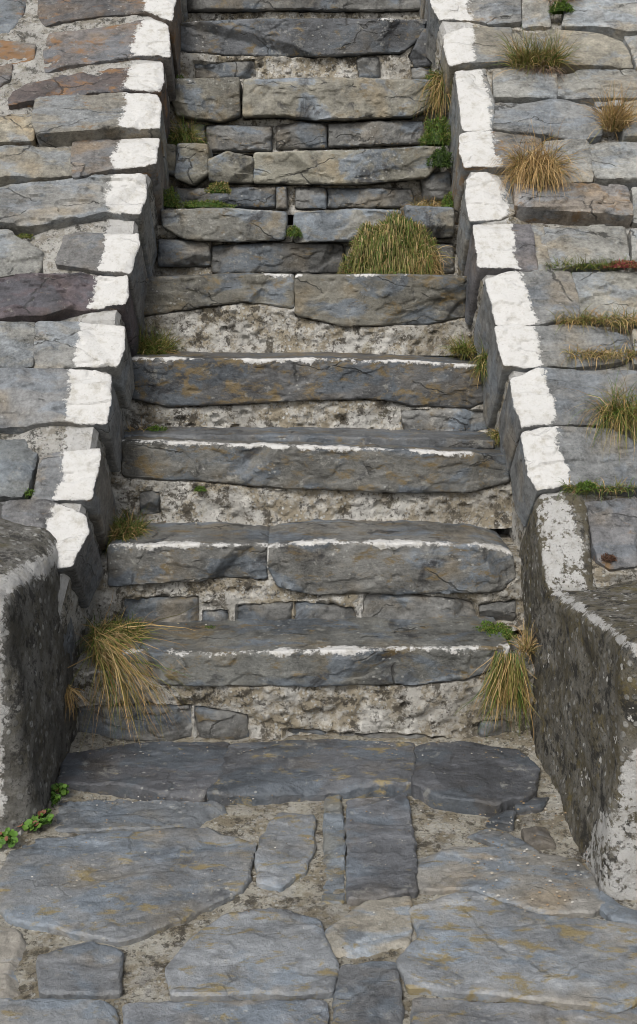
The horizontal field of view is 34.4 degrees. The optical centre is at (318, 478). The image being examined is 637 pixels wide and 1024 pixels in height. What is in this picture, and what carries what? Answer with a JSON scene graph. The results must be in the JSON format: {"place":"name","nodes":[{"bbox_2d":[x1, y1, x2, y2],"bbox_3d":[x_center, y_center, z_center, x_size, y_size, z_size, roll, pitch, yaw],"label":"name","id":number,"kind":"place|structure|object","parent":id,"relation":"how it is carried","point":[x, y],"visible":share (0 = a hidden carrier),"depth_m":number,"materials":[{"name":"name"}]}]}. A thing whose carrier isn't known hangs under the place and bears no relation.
{"place":"outdoors","nodes":[
{"label":"outdoors","id":0,"kind":"place"},
{"bbox_2d":[0,731,636,1023],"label":"ground","id":1,"kind":"structure","parent":0,"point":[146,962],"depth_m":2.66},
{"bbox_2d":[0,827,17,847],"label":"creeping plant","id":2,"kind":"object","parent":1,"relation":"on","point":[7,835],"visible":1,"depth_m":2.65,"materials":[{"name":"green plant"}]},
{"bbox_2d":[0,926,26,998],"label":"paving slab","id":3,"kind":"structure","parent":1,"relation":"on","point":[13,944],"depth_m":2.25,"materials":[{"name":"stone"}]},
{"bbox_2d":[17,808,53,830],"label":"creeping plant","id":4,"kind":"object","parent":1,"relation":"on","point":[36,822],"visible":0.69,"depth_m":2.73,"materials":[{"name":"green plant"}]},
{"bbox_2d":[0,518,81,832],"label":"end block","id":5,"kind":"structure","parent":1,"relation":"on","point":[38,730],"depth_m":2.82,"materials":[{"name":"stone"}]},
{"bbox_2d":[65,684,89,720],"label":"grass tuft","id":6,"kind":"object","parent":5,"relation":"on","point":[68,695],"visible":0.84,"depth_m":3.11,"materials":[{"name":"brown plant"}]},
{"bbox_2d":[49,794,60,807],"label":"creeping plant","id":7,"kind":"object","parent":1,"relation":"on","point":[55,799],"visible":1,"depth_m":2.83,"materials":[{"name":"green plant"}]},
{"bbox_2d":[0,998,119,1023],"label":"paving slab","id":8,"kind":"structure","parent":1,"relation":"on","point":[51,1011],"depth_m":2.06,"materials":[{"name":"stone"}]},
{"bbox_2d":[51,783,68,796],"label":"creeping plant","id":9,"kind":"object","parent":1,"relation":"on","point":[61,789],"visible":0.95,"depth_m":2.89,"materials":[{"name":"green plant"}]},
{"bbox_2d":[36,941,123,999],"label":"paving slab","id":10,"kind":"structure","parent":1,"relation":"on","point":[90,970],"depth_m":2.19,"materials":[{"name":"stone"}]},
{"bbox_2d":[0,0,187,835],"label":"pitched stone wall","id":11,"kind":"structure","parent":1,"relation":"on","point":[87,92],"depth_m":3.89,"materials":[{"name":"stone"}]},
{"bbox_2d":[14,233,34,239],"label":"moss cushion","id":12,"kind":"object","parent":11,"relation":"on","point":[26,236],"visible":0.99,"depth_m":3.89,"materials":[{"name":"green plant"}]},
{"bbox_2d":[24,488,34,497],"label":"moss cushion","id":13,"kind":"object","parent":11,"relation":"on","point":[29,492],"visible":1,"depth_m":3.26,"materials":[{"name":"green plant"}]},
{"bbox_2d":[0,827,257,946],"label":"paving slab","id":14,"kind":"structure","parent":1,"relation":"on","point":[183,863],"depth_m":2.51,"materials":[{"name":"stone"}]},
{"bbox_2d":[55,799,227,833],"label":"paving slab","id":15,"kind":"structure","parent":1,"relation":"on","point":[84,817],"depth_m":2.81,"materials":[{"name":"stone"}]},
{"bbox_2d":[56,741,229,801],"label":"paving slab","id":16,"kind":"structure","parent":1,"relation":"on","point":[161,770],"depth_m":3.01,"materials":[{"name":"stone"}]},
{"bbox_2d":[122,999,329,1023],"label":"paving slab","id":17,"kind":"structure","parent":1,"relation":"on","point":[306,1011],"depth_m":2.07,"materials":[{"name":"stone"}]},
{"bbox_2d":[165,908,338,1001],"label":"paving slab","id":18,"kind":"structure","parent":1,"relation":"on","point":[267,954],"depth_m":2.22,"materials":[{"name":"stone"}]},
{"bbox_2d":[254,812,316,891],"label":"paving slab","id":19,"kind":"structure","parent":1,"relation":"on","point":[280,865],"depth_m":2.64,"materials":[{"name":"stone"}]},
{"bbox_2d":[73,0,534,740],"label":"stone staircase","id":20,"kind":"structure","parent":1,"relation":"on","point":[351,566],"depth_m":3.76,"materials":[{"name":"stone"}]},
{"bbox_2d":[79,603,165,664],"bbox_3d":[-0.652,0.527,3.366,0.328,0.225,0.324,0,12,-1],"label":"grass tuft","id":21,"kind":"object","parent":20,"relation":"on","point":[92,628],"visible":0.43,"depth_m":3.35,"materials":[{"name":"beige plant"}]},
{"bbox_2d":[97,505,163,555],"bbox_3d":[-0.663,0.181,3.584,0.259,0.203,0.360,0,12,-1],"label":"grass tuft","id":22,"kind":"object","parent":20,"relation":"on","point":[122,529],"visible":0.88,"depth_m":3.54,"materials":[{"name":"green plant"}]},
{"bbox_2d":[125,416,149,432],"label":"grass tuft","id":23,"kind":"object","parent":20,"relation":"on","point":[136,428],"visible":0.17,"depth_m":3.81,"materials":[{"name":"green plant"}]},
{"bbox_2d":[68,596,212,748],"bbox_3d":[-0.619,0.650,3.352,0.587,0.528,0.694,0,12,-1],"label":"grass tuft","id":24,"kind":"object","parent":20,"relation":"on","point":[107,657],"visible":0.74,"depth_m":3.21,"materials":[{"name":"beige plant"}]},
{"bbox_2d":[144,424,167,431],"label":"moss cushion","id":25,"kind":"object","parent":20,"relation":"on","point":[157,428],"visible":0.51,"depth_m":3.81,"materials":[{"name":"green plant"}]},
{"bbox_2d":[136,317,191,355],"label":"grass tuft","id":26,"kind":"object","parent":20,"relation":"on","point":[154,345],"visible":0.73,"depth_m":3.98,"materials":[{"name":"green plant"}]},
{"bbox_2d":[163,186,181,208],"bbox_3d":[-0.630,-1.183,4.349,0.111,0.109,0.152,0,12,-1],"label":"moss cushion","id":27,"kind":"object","parent":20,"relation":"on","point":[171,200],"visible":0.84,"depth_m":4.32,"materials":[{"name":"green plant"}]},
{"bbox_2d":[167,113,212,152],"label":"grass tuft","id":28,"kind":"object","parent":20,"relation":"on","point":[180,135],"visible":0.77,"depth_m":4.63,"materials":[{"name":"green plant"}]},
{"bbox_2d":[194,486,205,491],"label":"moss cushion","id":29,"kind":"object","parent":20,"relation":"on","point":[199,488],"visible":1,"depth_m":3.64,"materials":[{"name":"green plant"}]},
{"bbox_2d":[180,199,236,208],"bbox_3d":[-0.476,-1.163,4.373,0.264,0.052,0.130,0,12,-1],"label":"moss cushion","id":30,"kind":"object","parent":20,"relation":"on","point":[208,203],"visible":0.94,"depth_m":4.36,"materials":[{"name":"green plant"}]},
{"bbox_2d":[203,180,230,195],"bbox_3d":[-0.433,-1.247,4.418,0.125,0.066,0.126,0,12,-1],"label":"moss cushion","id":31,"kind":"object","parent":20,"relation":"on","point":[217,187],"visible":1,"depth_m":4.40,"materials":[{"name":"green plant"}]},
{"bbox_2d":[286,225,302,237],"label":"moss cushion","id":32,"kind":"object","parent":20,"relation":"on","point":[293,231],"visible":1,"depth_m":4.26,"materials":[{"name":"green plant"}]},
{"bbox_2d":[337,209,442,274],"bbox_3d":[0.294,-0.910,4.203,0.476,0.376,0.290,0,12,-1],"label":"grass tuft","id":33,"kind":"object","parent":20,"relation":"on","point":[382,246],"visible":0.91,"depth_m":4.14,"materials":[{"name":"green plant"}]},
{"bbox_2d":[406,192,445,206],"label":"grass tuft","id":34,"kind":"object","parent":20,"relation":"on","point":[433,204],"visible":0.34,"depth_m":4.41,"materials":[{"name":"brown plant"}]},
{"bbox_2d":[402,57,452,124],"bbox_3d":[0.546,-1.729,4.675,0.325,0.342,0.350,0,12,-1],"label":"grass tuft","id":35,"kind":"object","parent":20,"relation":"on","point":[437,90],"visible":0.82,"depth_m":4.63,"materials":[{"name":"brown plant"}]},
{"bbox_2d":[400,241,457,274],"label":"grass tuft","id":36,"kind":"object","parent":20,"relation":"on","point":[438,263],"visible":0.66,"depth_m":4.14,"materials":[{"name":"brown plant"}]},
{"bbox_2d":[425,69,438,79],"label":"moss cushion","id":37,"kind":"object","parent":20,"relation":"on","point":[428,77],"visible":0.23,"depth_m":4.81,"materials":[{"name":"green plant"}]},
{"bbox_2d":[418,114,451,147],"bbox_3d":[0.526,-1.549,4.593,0.173,0.159,0.195,0,12,-1],"label":"moss cushion","id":38,"kind":"object","parent":20,"relation":"on","point":[437,133],"visible":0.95,"depth_m":4.57,"materials":[{"name":"green plant"}]},
{"bbox_2d":[426,144,453,170],"bbox_3d":[0.528,-1.396,4.482,0.132,0.115,0.119,0,12,-1],"label":"moss cushion","id":39,"kind":"object","parent":20,"relation":"on","point":[442,158],"visible":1,"depth_m":4.46,"materials":[{"name":"green plant"}]},
{"bbox_2d":[440,190,453,207],"bbox_3d":[0.560,-1.183,4.387,0.103,0.093,0.130,-6,13,-26],"label":"moss cushion","id":40,"kind":"object","parent":20,"relation":"on","point":[448,201],"visible":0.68,"depth_m":4.36,"materials":[{"name":"green plant"}]},
{"bbox_2d":[439,331,476,359],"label":"grass tuft","id":41,"kind":"object","parent":20,"relation":"on","point":[465,349],"visible":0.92,"depth_m":4.02,"materials":[{"name":"green plant"}]},
{"bbox_2d":[467,339,489,388],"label":"grass tuft","id":42,"kind":"object","parent":20,"relation":"on","point":[481,364],"visible":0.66,"depth_m":3.82,"materials":[{"name":"green plant"}]},
{"bbox_2d":[481,425,499,447],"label":"grass tuft","id":43,"kind":"object","parent":20,"relation":"on","point":[495,435],"visible":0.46,"depth_m":3.79,"materials":[{"name":"plant"}]},
{"bbox_2d":[473,619,517,642],"bbox_3d":[0.575,0.504,3.383,0.164,0.055,0.211,0,12,-1],"label":"moss cushion","id":44,"kind":"object","parent":20,"relation":"on","point":[492,628],"visible":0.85,"depth_m":3.37,"materials":[{"name":"green plant"}]},
{"bbox_2d":[453,649,539,736],"bbox_3d":[0.592,0.686,3.196,0.339,0.299,0.246,0,12,-1],"label":"grass tuft","id":45,"kind":"object","parent":20,"relation":"on","point":[514,679],"visible":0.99,"depth_m":3.20,"materials":[{"name":"plant"}]},
{"bbox_2d":[502,618,541,673],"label":"grass tuft","id":46,"kind":"object","parent":20,"relation":"on","point":[526,646],"visible":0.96,"depth_m":3.22,"materials":[{"name":"beige plant"}]},
{"bbox_2d":[22,142,589,948],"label":"shell chips","id":47,"kind":"object","parent":1,"relation":"on","point":[396,754],"visible":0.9,"depth_m":2.74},
{"bbox_2d":[207,739,415,805],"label":"paving slab","id":48,"kind":"structure","parent":1,"relation":"on","point":[283,771],"depth_m":3.00,"materials":[{"name":"stone"}]},
{"bbox_2d":[321,794,345,904],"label":"paving slab","id":49,"kind":"structure","parent":1,"relation":"on","point":[334,849],"depth_m":2.66,"materials":[{"name":"stone"}]},
{"bbox_2d":[332,961,404,1023],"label":"paving slab","id":50,"kind":"structure","parent":1,"relation":"on","point":[370,992],"depth_m":2.12,"materials":[{"name":"stone"}]},
{"bbox_2d":[325,896,412,958],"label":"paving slab","id":51,"kind":"structure","parent":1,"relation":"on","point":[362,930],"depth_m":2.34,"materials":[{"name":"stone"}]},
{"bbox_2d":[344,793,417,905],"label":"paving slab","id":52,"kind":"structure","parent":1,"relation":"on","point":[370,875],"depth_m":2.64,"materials":[{"name":"stone"}]},
{"bbox_2d":[411,741,539,816],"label":"paving slab","id":53,"kind":"structure","parent":1,"relation":"on","point":[448,776],"depth_m":2.96,"materials":[{"name":"stone"}]},
{"bbox_2d":[486,810,516,831],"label":"paving slab","id":54,"kind":"structure","parent":1,"relation":"on","point":[505,819],"depth_m":2.77,"materials":[{"name":"stone"}]},
{"bbox_2d":[467,828,537,851],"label":"paving slab","id":55,"kind":"structure","parent":1,"relation":"on","point":[508,841],"depth_m":2.70,"materials":[{"name":"stone"}]},
{"bbox_2d":[416,846,605,917],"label":"paving slab","id":56,"kind":"structure","parent":1,"relation":"on","point":[450,870],"depth_m":2.52,"materials":[{"name":"stone"}]},
{"bbox_2d":[396,892,636,1013],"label":"paving slab","id":57,"kind":"structure","parent":1,"relation":"on","point":[470,946],"depth_m":2.24,"materials":[{"name":"stone"}]},
{"bbox_2d":[410,997,636,1023],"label":"paving slab","id":58,"kind":"structure","parent":1,"relation":"on","point":[424,1010],"depth_m":2.07,"materials":[{"name":"stone"}]},
{"bbox_2d":[418,0,636,633],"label":"pitched stone wall","id":59,"kind":"structure","parent":1,"relation":"on","point":[506,248],"depth_m":3.88,"materials":[{"name":"stone"}]},
{"bbox_2d":[476,118,595,200],"bbox_3d":[0.861,-1.226,4.103,0.502,0.461,0.432,5,13,24],"label":"grass tuft","id":60,"kind":"object","parent":59,"relation":"on","point":[533,167],"visible":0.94,"depth_m":4.04,"materials":[{"name":"brown plant"}]},
{"bbox_2d":[486,23,590,81],"bbox_3d":[0.952,-1.817,4.473,0.502,0.328,0.374,0,12,-1],"label":"grass tuft","id":61,"kind":"object","parent":59,"relation":"on","point":[518,58],"visible":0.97,"depth_m":4.44,"materials":[{"name":"green plant"}]},
{"bbox_2d":[509,52,570,78],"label":"grass tuft","id":62,"kind":"object","parent":59,"relation":"on","point":[545,69],"visible":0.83,"depth_m":4.45,"materials":[{"name":"brown plant"}]},
{"bbox_2d":[548,0,574,17],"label":"moss cushion","id":63,"kind":"object","parent":59,"relation":"on","point":[560,8],"visible":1,"depth_m":4.67,"materials":[{"name":"green plant"}]},
{"bbox_2d":[547,0,594,7],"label":"grass tuft","id":64,"kind":"object","parent":59,"relation":"on","point":[550,2],"visible":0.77,"depth_m":4.74,"materials":[{"name":"green plant"}]},
{"bbox_2d":[576,480,597,493],"bbox_3d":[0.853,0.027,3.279,0.082,0.048,0.063,0,12,-1],"label":"moss cushion","id":65,"kind":"object","parent":59,"relation":"on","point":[582,485],"visible":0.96,"depth_m":3.27,"materials":[{"name":"green plant"}]},
{"bbox_2d":[542,252,633,273],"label":"grass tuft","id":66,"kind":"object","parent":59,"relation":"on","point":[585,265],"visible":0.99,"depth_m":3.81,"materials":[{"name":"plant"}]},
{"bbox_2d":[546,299,636,334],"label":"grass tuft","id":67,"kind":"object","parent":59,"relation":"on","point":[622,320],"visible":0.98,"depth_m":3.66,"materials":[{"name":"brown plant"}]},
{"bbox_2d":[557,476,636,501],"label":"grass tuft","id":68,"kind":"object","parent":59,"relation":"on","point":[604,488],"visible":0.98,"depth_m":3.28,"materials":[{"name":"plant"}]},
{"bbox_2d":[560,339,636,370],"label":"grass tuft","id":69,"kind":"object","parent":59,"relation":"on","point":[609,356],"visible":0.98,"depth_m":3.58,"materials":[{"name":"beige plant"}]},
{"bbox_2d":[566,362,636,460],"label":"grass tuft","id":70,"kind":"object","parent":59,"relation":"on","point":[624,413],"visible":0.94,"depth_m":3.40,"materials":[{"name":"plant"}]},
{"bbox_2d":[572,79,636,142],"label":"grass tuft","id":71,"kind":"object","parent":59,"relation":"on","point":[613,120],"visible":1,"depth_m":4.23,"materials":[{"name":"brown plant"}]},
{"bbox_2d":[597,553,616,563],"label":"moss cushion","id":72,"kind":"object","parent":59,"relation":"on","point":[608,557],"visible":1,"depth_m":3.13,"materials":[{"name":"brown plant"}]},
{"bbox_2d":[602,259,636,270],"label":"moss cushion","id":73,"kind":"object","parent":59,"relation":"on","point":[632,263],"visible":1,"depth_m":3.80,"materials":[{"name":"red plant"}]},
{"bbox_2d":[514,797,548,814],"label":"paving slab","id":74,"kind":"structure","parent":1,"relation":"on","point":[538,804],"depth_m":2.85,"materials":[{"name":"stone"}]},
{"bbox_2d":[521,826,556,850],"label":"paving slab","id":75,"kind":"structure","parent":1,"relation":"on","point":[542,839],"depth_m":2.69,"materials":[{"name":"stone"}]},
{"bbox_2d":[524,580,636,899],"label":"end block","id":76,"kind":"structure","parent":1,"relation":"on","point":[584,725],"depth_m":2.66,"materials":[{"name":"grey stone"}]},
{"bbox_2d":[599,890,636,924],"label":"paving slab","id":77,"kind":"structure","parent":1,"relation":"on","point":[611,909],"depth_m":2.40,"materials":[{"name":"stone"}]}
]}

